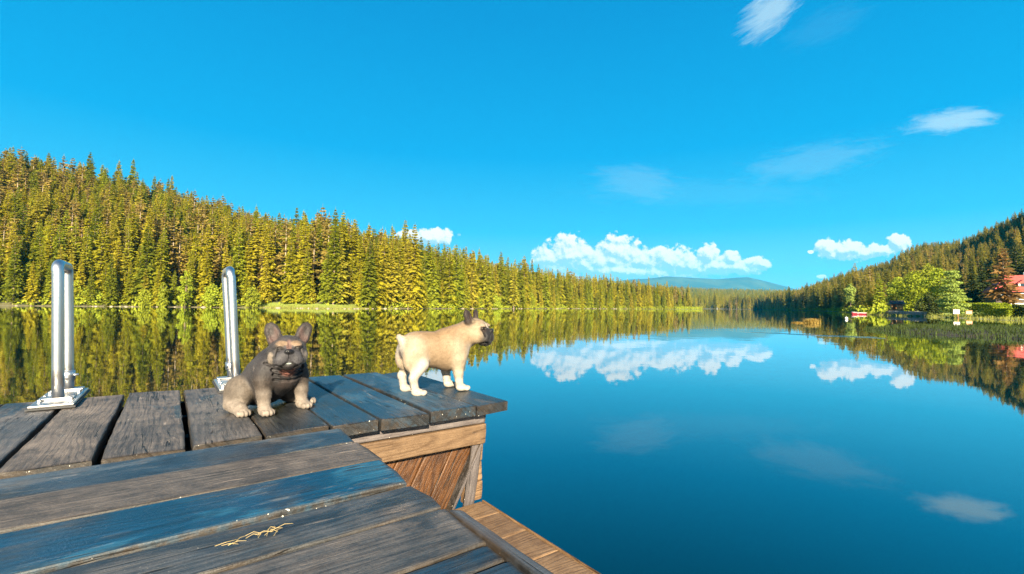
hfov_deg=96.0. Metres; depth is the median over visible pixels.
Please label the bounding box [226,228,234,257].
spruce tree
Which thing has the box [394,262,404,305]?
spruce tree
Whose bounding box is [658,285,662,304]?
spruce tree
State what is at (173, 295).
spruce tree
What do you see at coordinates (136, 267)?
spruce tree
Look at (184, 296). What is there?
leafy shrub
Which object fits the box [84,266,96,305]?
spruce tree
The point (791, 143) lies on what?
sky
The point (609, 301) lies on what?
spruce tree
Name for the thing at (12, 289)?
spruce tree
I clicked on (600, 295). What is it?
spruce tree
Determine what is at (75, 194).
spruce tree
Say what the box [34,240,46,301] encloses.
spruce tree
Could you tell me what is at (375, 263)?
spruce tree
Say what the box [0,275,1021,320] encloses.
ground
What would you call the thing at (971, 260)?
spruce tree
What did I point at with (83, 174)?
pine tree
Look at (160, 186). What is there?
pine tree
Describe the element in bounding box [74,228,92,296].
spruce tree
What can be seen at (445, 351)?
dog
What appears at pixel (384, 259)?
spruce tree
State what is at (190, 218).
pine tree
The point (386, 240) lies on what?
spruce tree
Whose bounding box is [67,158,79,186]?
pine tree
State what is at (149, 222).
spruce tree
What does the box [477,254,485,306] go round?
spruce tree
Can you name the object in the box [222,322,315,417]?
dog
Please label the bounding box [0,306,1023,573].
water
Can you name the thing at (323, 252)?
pine tree
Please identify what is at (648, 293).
spruce tree
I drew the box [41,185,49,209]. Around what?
spruce tree
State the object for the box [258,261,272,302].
spruce tree
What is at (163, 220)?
pine tree
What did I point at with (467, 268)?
spruce tree
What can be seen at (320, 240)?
spruce tree
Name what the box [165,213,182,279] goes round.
pine tree
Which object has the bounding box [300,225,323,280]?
pine tree
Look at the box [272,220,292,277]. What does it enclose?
pine tree
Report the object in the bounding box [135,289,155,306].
leafy shrub
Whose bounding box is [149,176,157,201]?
spruce tree
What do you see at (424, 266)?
spruce tree
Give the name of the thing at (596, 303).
spruce tree
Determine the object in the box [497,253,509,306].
spruce tree
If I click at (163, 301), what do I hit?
leafy shrub
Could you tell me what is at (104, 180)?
spruce tree
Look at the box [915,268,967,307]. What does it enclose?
leafy tree
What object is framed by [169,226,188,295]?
pine tree
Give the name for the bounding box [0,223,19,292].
spruce tree
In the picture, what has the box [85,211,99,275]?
spruce tree
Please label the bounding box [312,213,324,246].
pine tree
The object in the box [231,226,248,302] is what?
spruce tree
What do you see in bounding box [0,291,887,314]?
undergrowth
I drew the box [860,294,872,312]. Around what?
spruce tree
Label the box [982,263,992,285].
spruce tree
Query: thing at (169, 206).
spruce tree
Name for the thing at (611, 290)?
spruce tree
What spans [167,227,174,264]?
pine tree
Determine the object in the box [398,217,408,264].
spruce tree
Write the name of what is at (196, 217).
pine tree
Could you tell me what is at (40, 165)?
spruce tree
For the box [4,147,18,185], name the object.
spruce tree
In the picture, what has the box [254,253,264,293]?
pine tree
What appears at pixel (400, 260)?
spruce tree
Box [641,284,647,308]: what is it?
spruce tree
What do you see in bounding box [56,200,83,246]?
pine tree
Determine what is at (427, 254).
spruce tree
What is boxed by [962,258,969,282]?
spruce tree
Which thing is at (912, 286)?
leafy tree
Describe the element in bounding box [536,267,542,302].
spruce tree
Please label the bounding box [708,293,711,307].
spruce tree
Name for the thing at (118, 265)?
spruce tree
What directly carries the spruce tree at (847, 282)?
on the ground at (317, 303)
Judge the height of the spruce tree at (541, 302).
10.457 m
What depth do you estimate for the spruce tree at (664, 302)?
320.82 m
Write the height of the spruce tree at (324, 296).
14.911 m
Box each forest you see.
[0,147,683,302]
[728,211,1023,311]
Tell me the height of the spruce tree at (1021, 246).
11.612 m
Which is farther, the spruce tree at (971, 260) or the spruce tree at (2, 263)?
the spruce tree at (971, 260)
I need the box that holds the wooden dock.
[0,372,600,573]
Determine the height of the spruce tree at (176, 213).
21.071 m
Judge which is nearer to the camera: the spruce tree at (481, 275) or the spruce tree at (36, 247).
the spruce tree at (36, 247)
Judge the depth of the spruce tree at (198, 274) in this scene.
114.50 m
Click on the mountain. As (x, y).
(738, 283)
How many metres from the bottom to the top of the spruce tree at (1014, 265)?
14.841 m
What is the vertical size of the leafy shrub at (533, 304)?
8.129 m
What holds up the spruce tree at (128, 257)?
on the ground at (317, 303)
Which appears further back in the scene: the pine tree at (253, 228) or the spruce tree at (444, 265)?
the spruce tree at (444, 265)
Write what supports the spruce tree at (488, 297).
on the ground at (317, 303)
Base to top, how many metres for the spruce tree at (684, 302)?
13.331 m
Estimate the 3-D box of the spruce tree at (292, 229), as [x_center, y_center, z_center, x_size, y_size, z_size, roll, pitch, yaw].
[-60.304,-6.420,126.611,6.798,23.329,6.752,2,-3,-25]
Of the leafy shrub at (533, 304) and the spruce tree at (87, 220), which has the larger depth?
the leafy shrub at (533, 304)
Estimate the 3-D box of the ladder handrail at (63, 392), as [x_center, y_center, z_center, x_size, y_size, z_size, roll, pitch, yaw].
[-2.059,0.197,2.120,0.152,0.640,0.462,2,-3,-36]
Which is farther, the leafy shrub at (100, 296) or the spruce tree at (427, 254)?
the spruce tree at (427, 254)
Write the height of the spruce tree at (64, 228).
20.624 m
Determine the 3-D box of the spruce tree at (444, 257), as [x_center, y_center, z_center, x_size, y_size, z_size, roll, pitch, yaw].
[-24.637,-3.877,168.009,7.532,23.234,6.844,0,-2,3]
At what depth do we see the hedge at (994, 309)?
59.40 m
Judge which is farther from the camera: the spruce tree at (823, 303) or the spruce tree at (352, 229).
the spruce tree at (823, 303)
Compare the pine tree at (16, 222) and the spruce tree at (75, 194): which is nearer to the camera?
the pine tree at (16, 222)
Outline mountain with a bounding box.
[615,276,796,290]
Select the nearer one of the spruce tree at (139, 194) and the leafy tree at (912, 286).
the leafy tree at (912, 286)
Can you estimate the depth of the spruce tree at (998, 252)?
184.43 m
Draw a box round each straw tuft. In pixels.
[216,535,246,545]
[245,523,292,537]
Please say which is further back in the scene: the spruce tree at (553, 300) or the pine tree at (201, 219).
the spruce tree at (553, 300)
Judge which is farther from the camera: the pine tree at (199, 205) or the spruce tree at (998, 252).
the spruce tree at (998, 252)
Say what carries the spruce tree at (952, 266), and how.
on the ground at (317, 303)
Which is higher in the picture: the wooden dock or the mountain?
the mountain
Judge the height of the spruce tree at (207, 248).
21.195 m
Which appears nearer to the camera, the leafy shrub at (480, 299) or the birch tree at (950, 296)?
the birch tree at (950, 296)
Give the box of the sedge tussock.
[801,318,820,322]
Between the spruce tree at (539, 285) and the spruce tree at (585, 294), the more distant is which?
the spruce tree at (585, 294)
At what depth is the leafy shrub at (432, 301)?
146.04 m
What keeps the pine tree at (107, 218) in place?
on the ground at (317, 303)
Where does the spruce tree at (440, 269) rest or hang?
on the ground at (317, 303)
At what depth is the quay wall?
79.56 m
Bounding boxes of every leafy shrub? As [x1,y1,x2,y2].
[74,280,87,305]
[86,288,103,305]
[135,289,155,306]
[156,282,169,306]
[175,270,195,306]
[201,282,219,306]
[216,285,238,306]
[243,286,260,307]
[395,288,403,306]
[428,285,436,306]
[475,291,482,307]
[493,294,502,308]
[529,293,537,308]
[912,292,944,314]
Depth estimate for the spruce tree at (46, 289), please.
104.80 m
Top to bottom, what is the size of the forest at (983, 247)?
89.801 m
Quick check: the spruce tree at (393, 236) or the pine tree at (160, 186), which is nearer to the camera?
the spruce tree at (393, 236)
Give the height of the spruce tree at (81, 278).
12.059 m
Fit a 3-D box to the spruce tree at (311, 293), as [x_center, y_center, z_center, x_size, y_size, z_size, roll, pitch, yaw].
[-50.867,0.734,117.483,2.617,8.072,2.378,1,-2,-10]
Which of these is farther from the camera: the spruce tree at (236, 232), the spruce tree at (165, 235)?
the spruce tree at (236, 232)
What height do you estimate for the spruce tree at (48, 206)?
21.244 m
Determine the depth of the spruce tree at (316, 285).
123.27 m
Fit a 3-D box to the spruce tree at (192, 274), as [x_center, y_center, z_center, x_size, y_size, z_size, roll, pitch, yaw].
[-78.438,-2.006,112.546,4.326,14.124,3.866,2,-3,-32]
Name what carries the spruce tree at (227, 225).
on the ground at (317, 303)
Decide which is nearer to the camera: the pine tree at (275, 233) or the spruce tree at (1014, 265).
the spruce tree at (1014, 265)
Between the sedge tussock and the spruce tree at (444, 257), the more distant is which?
the spruce tree at (444, 257)
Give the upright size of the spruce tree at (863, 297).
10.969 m
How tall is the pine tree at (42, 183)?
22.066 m
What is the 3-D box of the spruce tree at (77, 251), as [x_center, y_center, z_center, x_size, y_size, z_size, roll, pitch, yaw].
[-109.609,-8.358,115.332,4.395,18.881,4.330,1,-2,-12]
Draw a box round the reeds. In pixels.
[863,322,1023,339]
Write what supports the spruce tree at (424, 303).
on the ground at (317, 303)
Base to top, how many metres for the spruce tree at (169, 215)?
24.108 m
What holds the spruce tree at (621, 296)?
on the ground at (317, 303)
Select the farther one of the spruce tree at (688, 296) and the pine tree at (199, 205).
the spruce tree at (688, 296)
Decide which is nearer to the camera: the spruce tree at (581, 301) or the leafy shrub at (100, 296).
the leafy shrub at (100, 296)
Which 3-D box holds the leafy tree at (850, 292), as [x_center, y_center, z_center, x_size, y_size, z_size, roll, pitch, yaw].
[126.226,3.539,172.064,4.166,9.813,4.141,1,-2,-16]
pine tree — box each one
[0,217,12,267]
[2,215,26,263]
[5,164,27,202]
[27,155,38,181]
[37,173,50,192]
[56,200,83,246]
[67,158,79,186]
[76,166,88,196]
[97,207,112,239]
[98,194,111,224]
[118,201,134,243]
[135,197,146,239]
[153,213,174,256]
[155,179,163,204]
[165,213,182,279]
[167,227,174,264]
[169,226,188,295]
[184,210,193,237]
[184,212,216,263]
[189,207,201,245]
[191,191,198,211]
[197,201,206,225]
[210,216,217,244]
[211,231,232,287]
[247,218,255,250]
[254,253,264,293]
[264,222,283,284]
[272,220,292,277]
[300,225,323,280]
[309,218,321,268]
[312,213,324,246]
[314,211,332,286]
[315,207,328,247]
[348,219,354,245]
[377,229,387,244]
[865,267,874,286]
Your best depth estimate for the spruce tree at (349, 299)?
121.47 m
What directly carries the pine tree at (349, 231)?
on the ground at (317, 303)
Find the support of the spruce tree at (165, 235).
on the ground at (317, 303)
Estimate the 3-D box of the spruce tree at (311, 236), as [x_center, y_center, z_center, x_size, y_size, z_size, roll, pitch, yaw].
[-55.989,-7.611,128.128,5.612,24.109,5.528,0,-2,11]
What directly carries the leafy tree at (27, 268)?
on the ground at (317, 303)
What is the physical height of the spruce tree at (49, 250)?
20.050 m
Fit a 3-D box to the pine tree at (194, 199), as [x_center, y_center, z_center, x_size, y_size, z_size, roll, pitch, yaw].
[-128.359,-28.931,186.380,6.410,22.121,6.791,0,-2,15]
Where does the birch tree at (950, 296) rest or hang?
on the ground at (317, 303)
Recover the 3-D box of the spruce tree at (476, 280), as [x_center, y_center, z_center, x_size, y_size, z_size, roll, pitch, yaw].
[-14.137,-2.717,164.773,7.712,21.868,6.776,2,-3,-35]
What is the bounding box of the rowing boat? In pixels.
[851,312,866,314]
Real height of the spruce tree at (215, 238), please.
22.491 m
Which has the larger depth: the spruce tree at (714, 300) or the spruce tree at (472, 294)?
the spruce tree at (714, 300)
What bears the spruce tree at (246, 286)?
on the ground at (317, 303)
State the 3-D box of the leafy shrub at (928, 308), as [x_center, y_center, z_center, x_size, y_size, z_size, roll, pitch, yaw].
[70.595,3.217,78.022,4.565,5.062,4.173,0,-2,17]
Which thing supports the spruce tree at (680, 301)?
on the ground at (317, 303)
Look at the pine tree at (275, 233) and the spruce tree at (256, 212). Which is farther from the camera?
the spruce tree at (256, 212)
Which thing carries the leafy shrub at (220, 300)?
on the ground at (317, 303)
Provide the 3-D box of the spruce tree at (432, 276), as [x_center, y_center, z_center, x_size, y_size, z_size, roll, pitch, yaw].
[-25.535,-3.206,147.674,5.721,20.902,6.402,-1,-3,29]
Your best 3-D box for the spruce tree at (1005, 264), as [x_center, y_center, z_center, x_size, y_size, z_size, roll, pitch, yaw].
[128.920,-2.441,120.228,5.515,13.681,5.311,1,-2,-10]
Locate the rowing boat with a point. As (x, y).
(857, 313)
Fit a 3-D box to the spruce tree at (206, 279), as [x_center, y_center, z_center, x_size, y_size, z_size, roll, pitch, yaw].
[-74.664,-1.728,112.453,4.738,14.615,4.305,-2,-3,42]
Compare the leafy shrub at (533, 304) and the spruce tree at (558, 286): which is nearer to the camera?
the leafy shrub at (533, 304)
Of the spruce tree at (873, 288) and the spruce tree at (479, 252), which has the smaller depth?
the spruce tree at (873, 288)
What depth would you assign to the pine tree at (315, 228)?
130.59 m
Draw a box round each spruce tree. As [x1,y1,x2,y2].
[0,192,12,229]
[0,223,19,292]
[0,236,6,293]
[1,158,11,190]
[2,236,23,304]
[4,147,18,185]
[14,203,32,245]
[22,259,39,305]
[24,226,45,291]
[26,169,39,197]
[26,193,44,245]
[34,160,45,190]
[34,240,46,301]
[38,260,52,304]
[39,216,57,284]
[40,190,53,229]
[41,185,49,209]
[42,225,67,295]
[49,245,64,301]
[54,187,65,225]
[58,210,74,252]
[67,252,76,279]
[69,190,78,222]
[70,216,81,276]
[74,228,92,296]
[74,257,88,304]
[76,205,96,268]
[83,152,97,187]
[83,163,96,196]
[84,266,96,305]
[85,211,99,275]
[86,221,110,290]
[91,198,105,246]
[98,169,108,197]
[101,221,116,275]
[101,254,119,305]
[102,239,127,303]
[106,214,122,262]
[107,185,117,211]
[114,161,122,185]
[121,264,135,305]
[122,205,139,266]
[122,224,134,287]
[126,159,137,189]
[127,225,155,304]
[130,245,144,296]
[133,182,146,224]
[135,209,155,271]
[136,269,149,300]
[146,208,157,240]
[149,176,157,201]
[149,235,172,296]
[149,269,161,306]
[156,227,174,286]
[162,198,177,247]
[163,196,172,217]
[168,176,174,196]
[168,271,178,304]
[174,201,180,216]
[175,209,187,243]
[177,220,188,252]
[179,232,196,288]
[179,252,197,303]
[183,225,202,288]
[193,256,202,303]
[194,252,213,306]
[195,223,216,302]
[210,218,224,288]
[215,243,229,293]
[217,201,223,226]
[225,218,230,245]
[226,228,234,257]
[228,210,240,254]
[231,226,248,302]
[233,219,242,253]
[237,236,258,297]
[242,273,251,303]
[249,204,260,244]
[251,215,266,274]
[253,224,270,292]
[256,227,280,300]
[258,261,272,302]
[276,211,281,248]
[277,234,298,303]
[279,224,297,299]
[288,215,318,303]
[294,208,299,227]
[296,248,317,303]
[309,219,317,277]
[309,277,316,303]
[312,220,324,298]
[314,276,319,300]
[316,250,331,303]
[318,208,348,288]
[323,218,344,304]
[338,213,355,299]
[343,267,354,303]
[347,221,363,302]
[347,255,356,303]
[349,224,353,249]
[352,234,366,301]
[355,270,363,306]
[357,238,378,308]
[363,225,373,262]
[370,241,382,306]
[372,229,377,247]
[372,236,380,265]
[378,227,389,262]
[378,234,392,305]
[381,263,391,307]
[387,238,401,307]
[388,227,396,273]
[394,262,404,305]
[395,238,404,289]
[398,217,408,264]
[401,225,426,308]
[402,234,417,307]
[416,237,423,268]
[419,241,437,305]
[420,254,429,300]
[421,281,428,307]
[426,247,441,304]
[435,244,442,266]
[437,253,445,294]
[439,280,443,305]
[440,248,446,263]
[440,249,447,296]
[441,249,459,308]
[451,245,465,307]
[457,252,466,306]
[462,275,471,308]
[463,247,468,270]
[464,256,469,285]
[467,250,483,306]
[468,267,479,308]
[475,249,482,273]
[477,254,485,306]
[481,255,495,308]
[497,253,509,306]
[505,257,510,280]
[508,265,520,308]
[516,263,527,308]
[521,256,531,307]
[524,271,529,306]
[530,259,536,290]
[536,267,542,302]
[539,289,543,307]
[541,270,552,308]
[552,289,555,307]
[555,269,561,304]
[564,274,574,308]
[572,273,575,290]
[573,288,578,307]
[579,288,584,308]
[583,280,588,307]
[595,292,598,308]
[597,279,603,308]
[607,288,611,308]
[609,279,614,306]
[617,278,624,307]
[623,280,629,306]
[628,292,633,308]
[632,286,635,308]
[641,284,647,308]
[646,277,653,308]
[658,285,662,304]
[661,290,665,308]
[666,292,670,308]
[679,292,682,306]
[682,293,686,307]
[686,286,691,305]
[698,294,701,306]
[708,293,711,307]
[712,293,716,308]
[786,288,791,309]
[798,290,803,309]
[808,287,811,306]
[812,280,819,310]
[818,285,827,310]
[827,286,831,308]
[842,272,855,311]
[857,280,866,307]
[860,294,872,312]
[868,283,875,306]
[870,274,890,311]
[881,264,891,291]
[902,256,910,279]
[917,255,924,276]
[936,254,943,272]
[950,258,955,272]
[954,269,967,302]
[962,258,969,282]
[963,263,984,302]
[968,252,976,280]
[973,261,991,302]
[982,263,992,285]
[990,253,998,276]
[996,246,1001,270]
[998,257,1010,277]
[1008,246,1023,274]
[1015,250,1023,274]
[1019,242,1023,263]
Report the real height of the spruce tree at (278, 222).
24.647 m
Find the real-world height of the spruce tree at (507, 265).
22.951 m
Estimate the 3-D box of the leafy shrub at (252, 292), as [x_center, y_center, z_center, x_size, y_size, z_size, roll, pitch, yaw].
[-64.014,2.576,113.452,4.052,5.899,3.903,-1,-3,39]
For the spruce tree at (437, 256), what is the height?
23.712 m
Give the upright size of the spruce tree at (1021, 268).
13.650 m
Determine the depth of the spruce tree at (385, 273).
124.86 m
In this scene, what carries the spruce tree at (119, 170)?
on the ground at (317, 303)
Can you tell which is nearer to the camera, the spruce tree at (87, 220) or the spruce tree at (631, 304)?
the spruce tree at (87, 220)
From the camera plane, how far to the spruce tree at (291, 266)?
121.39 m
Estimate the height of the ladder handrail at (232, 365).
0.650 m
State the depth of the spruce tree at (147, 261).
109.78 m
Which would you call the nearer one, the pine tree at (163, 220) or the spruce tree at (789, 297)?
the pine tree at (163, 220)
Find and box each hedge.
[965,304,1023,311]
[971,302,1022,316]
[1011,305,1023,317]
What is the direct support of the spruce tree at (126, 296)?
on the ground at (317, 303)
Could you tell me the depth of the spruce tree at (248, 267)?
120.76 m
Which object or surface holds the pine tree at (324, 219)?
on the ground at (317, 303)
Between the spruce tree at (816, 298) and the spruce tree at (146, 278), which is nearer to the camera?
the spruce tree at (146, 278)
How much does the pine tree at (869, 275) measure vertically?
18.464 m
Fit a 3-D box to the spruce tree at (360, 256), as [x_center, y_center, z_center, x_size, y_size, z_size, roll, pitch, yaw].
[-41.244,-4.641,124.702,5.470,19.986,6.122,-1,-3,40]
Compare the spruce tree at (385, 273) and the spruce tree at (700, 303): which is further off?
the spruce tree at (700, 303)
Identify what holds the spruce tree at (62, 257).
on the ground at (317, 303)
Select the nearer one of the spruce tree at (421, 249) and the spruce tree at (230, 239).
the spruce tree at (230, 239)
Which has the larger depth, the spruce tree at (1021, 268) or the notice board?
the spruce tree at (1021, 268)
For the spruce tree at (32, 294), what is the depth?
102.47 m
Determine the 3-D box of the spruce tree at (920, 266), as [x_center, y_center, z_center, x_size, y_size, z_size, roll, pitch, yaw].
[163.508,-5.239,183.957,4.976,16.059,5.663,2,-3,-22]
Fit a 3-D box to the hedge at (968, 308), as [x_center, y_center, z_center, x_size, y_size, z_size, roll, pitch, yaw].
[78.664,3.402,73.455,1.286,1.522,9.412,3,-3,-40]
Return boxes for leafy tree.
[20,263,30,296]
[445,282,460,308]
[844,283,855,306]
[883,276,909,310]
[893,270,928,310]
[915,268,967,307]
[919,263,946,297]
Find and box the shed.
[888,301,904,310]
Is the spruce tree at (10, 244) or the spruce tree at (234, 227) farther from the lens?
the spruce tree at (234, 227)
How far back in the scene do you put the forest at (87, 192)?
152.97 m
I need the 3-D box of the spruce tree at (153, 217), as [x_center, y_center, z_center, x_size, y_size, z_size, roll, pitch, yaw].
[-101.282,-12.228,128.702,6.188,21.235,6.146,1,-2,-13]
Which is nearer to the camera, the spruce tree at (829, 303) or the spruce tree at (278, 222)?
the spruce tree at (278, 222)
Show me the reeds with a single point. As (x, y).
(1013, 329)
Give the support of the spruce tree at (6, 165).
on the ground at (317, 303)
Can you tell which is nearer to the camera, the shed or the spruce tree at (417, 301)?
the shed
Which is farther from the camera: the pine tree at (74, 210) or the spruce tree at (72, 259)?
the pine tree at (74, 210)
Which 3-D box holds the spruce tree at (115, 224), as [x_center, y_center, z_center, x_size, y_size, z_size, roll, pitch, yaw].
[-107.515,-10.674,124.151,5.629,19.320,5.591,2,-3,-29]
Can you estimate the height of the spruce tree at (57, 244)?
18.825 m
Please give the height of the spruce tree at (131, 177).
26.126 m
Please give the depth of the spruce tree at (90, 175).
171.52 m
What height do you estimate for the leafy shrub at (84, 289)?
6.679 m
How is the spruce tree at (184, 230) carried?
on the ground at (317, 303)
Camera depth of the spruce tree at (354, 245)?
128.07 m
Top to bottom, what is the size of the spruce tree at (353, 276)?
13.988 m
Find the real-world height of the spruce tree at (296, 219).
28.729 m
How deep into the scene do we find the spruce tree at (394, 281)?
128.92 m
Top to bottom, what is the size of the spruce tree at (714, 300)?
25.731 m
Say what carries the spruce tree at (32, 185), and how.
on the ground at (317, 303)
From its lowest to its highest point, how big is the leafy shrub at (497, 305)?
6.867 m
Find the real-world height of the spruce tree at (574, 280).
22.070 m
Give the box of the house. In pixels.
[981,272,1023,303]
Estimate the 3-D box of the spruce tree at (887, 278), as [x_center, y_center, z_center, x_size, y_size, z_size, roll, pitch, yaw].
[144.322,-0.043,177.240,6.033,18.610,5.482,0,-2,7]
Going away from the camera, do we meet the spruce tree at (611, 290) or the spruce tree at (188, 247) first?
the spruce tree at (188, 247)
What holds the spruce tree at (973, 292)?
on the ground at (317, 303)
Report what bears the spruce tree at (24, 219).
on the ground at (317, 303)
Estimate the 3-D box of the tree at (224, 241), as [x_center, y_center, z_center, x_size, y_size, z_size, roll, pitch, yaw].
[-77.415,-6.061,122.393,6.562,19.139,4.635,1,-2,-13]
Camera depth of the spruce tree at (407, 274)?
134.30 m
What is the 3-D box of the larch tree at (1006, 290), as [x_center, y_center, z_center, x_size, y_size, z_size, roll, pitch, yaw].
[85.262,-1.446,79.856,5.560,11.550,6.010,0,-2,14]
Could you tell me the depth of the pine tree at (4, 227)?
110.01 m
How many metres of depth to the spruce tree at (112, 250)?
114.07 m
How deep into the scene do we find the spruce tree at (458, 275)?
154.78 m
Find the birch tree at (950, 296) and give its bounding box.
[934,270,971,315]
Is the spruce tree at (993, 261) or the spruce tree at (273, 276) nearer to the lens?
the spruce tree at (273, 276)
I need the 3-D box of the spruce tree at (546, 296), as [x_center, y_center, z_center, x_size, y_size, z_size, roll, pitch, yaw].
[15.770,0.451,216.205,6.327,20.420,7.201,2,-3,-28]
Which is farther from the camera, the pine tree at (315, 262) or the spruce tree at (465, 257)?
the spruce tree at (465, 257)
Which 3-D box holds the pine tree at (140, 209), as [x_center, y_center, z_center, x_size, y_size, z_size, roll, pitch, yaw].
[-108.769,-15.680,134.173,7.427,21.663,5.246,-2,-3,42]
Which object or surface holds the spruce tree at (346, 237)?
on the ground at (317, 303)
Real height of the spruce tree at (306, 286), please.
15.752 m
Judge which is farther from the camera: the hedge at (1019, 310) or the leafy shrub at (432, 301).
the leafy shrub at (432, 301)
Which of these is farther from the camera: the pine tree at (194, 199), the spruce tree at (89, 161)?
the pine tree at (194, 199)
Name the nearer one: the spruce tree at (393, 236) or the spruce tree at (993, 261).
the spruce tree at (393, 236)
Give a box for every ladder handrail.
[24,260,89,411]
[212,266,239,392]
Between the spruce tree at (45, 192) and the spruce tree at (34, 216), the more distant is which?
the spruce tree at (45, 192)
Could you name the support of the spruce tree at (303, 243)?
on the ground at (317, 303)
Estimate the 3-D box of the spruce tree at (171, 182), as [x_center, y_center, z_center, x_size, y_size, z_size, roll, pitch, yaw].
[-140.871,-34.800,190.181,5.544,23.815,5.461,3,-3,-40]
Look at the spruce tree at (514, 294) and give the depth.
184.28 m
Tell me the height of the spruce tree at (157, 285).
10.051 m
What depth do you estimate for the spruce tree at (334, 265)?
115.24 m
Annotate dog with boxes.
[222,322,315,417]
[395,309,493,395]
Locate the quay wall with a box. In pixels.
[878,311,926,315]
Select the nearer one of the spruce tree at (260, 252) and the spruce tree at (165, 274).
the spruce tree at (165, 274)
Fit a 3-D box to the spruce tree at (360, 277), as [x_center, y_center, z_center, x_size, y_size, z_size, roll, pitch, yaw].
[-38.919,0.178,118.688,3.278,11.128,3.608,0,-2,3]
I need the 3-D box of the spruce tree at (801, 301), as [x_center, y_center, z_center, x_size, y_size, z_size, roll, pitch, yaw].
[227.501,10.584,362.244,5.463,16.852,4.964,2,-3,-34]
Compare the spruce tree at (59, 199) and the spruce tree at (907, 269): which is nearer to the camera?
the spruce tree at (59, 199)
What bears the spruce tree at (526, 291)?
on the ground at (317, 303)
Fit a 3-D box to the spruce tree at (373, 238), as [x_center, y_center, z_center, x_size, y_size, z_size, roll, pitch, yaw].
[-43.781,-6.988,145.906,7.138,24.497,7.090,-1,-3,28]
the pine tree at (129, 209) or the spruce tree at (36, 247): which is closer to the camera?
the spruce tree at (36, 247)
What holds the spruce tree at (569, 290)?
on the ground at (317, 303)
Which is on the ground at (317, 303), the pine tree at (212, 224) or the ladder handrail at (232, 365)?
the pine tree at (212, 224)
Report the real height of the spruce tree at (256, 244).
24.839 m
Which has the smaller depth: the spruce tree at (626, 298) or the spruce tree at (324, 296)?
the spruce tree at (324, 296)
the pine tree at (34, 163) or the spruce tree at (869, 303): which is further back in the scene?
the pine tree at (34, 163)
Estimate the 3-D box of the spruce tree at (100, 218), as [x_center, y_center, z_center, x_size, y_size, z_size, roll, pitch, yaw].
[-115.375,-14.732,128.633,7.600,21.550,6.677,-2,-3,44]
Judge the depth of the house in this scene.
92.38 m
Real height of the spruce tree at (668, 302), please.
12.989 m
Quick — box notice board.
[953,309,959,313]
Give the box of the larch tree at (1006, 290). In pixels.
[981,248,1023,303]
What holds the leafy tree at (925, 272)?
on the ground at (317, 303)
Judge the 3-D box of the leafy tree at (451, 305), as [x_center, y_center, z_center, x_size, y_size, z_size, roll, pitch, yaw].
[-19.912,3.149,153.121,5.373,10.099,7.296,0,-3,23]
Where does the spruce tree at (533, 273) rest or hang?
on the ground at (317, 303)
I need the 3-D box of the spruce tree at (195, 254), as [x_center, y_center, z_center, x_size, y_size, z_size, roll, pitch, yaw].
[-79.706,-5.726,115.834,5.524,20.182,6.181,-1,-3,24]
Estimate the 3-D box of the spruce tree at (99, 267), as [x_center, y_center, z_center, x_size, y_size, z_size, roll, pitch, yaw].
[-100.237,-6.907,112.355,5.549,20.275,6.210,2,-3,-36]
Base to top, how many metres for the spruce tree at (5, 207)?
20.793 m
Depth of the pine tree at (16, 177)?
138.88 m
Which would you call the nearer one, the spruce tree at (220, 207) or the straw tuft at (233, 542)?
the straw tuft at (233, 542)
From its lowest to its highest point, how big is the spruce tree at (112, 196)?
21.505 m
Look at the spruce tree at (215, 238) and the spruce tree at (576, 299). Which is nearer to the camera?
the spruce tree at (215, 238)
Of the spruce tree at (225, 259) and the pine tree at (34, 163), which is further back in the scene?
the pine tree at (34, 163)
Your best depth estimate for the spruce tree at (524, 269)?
197.01 m
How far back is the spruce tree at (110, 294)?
106.01 m
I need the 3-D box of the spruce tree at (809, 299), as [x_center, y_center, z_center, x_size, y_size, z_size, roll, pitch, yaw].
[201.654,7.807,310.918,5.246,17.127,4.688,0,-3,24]
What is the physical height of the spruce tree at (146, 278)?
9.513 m
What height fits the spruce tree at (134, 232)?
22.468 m
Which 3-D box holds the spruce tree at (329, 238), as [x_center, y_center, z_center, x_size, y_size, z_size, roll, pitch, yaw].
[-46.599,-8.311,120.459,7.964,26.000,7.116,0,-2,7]
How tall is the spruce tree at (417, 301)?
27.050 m
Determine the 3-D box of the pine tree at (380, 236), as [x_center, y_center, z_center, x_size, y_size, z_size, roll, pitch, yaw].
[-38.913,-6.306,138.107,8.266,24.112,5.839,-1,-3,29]
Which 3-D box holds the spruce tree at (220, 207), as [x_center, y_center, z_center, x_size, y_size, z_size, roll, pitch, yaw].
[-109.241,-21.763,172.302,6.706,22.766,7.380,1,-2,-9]
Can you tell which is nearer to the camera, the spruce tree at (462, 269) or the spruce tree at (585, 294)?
the spruce tree at (462, 269)
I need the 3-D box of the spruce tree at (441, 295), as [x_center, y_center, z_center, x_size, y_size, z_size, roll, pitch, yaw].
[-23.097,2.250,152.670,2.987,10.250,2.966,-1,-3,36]
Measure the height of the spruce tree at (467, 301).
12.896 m
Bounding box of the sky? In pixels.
[0,0,1023,289]
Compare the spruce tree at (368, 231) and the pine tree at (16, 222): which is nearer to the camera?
the pine tree at (16, 222)
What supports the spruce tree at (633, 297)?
on the ground at (317, 303)
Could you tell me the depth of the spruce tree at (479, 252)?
176.80 m
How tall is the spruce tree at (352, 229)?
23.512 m
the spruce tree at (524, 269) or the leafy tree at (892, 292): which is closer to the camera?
the leafy tree at (892, 292)
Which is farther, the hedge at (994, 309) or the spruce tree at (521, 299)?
the spruce tree at (521, 299)
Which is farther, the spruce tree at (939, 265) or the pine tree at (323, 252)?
the spruce tree at (939, 265)

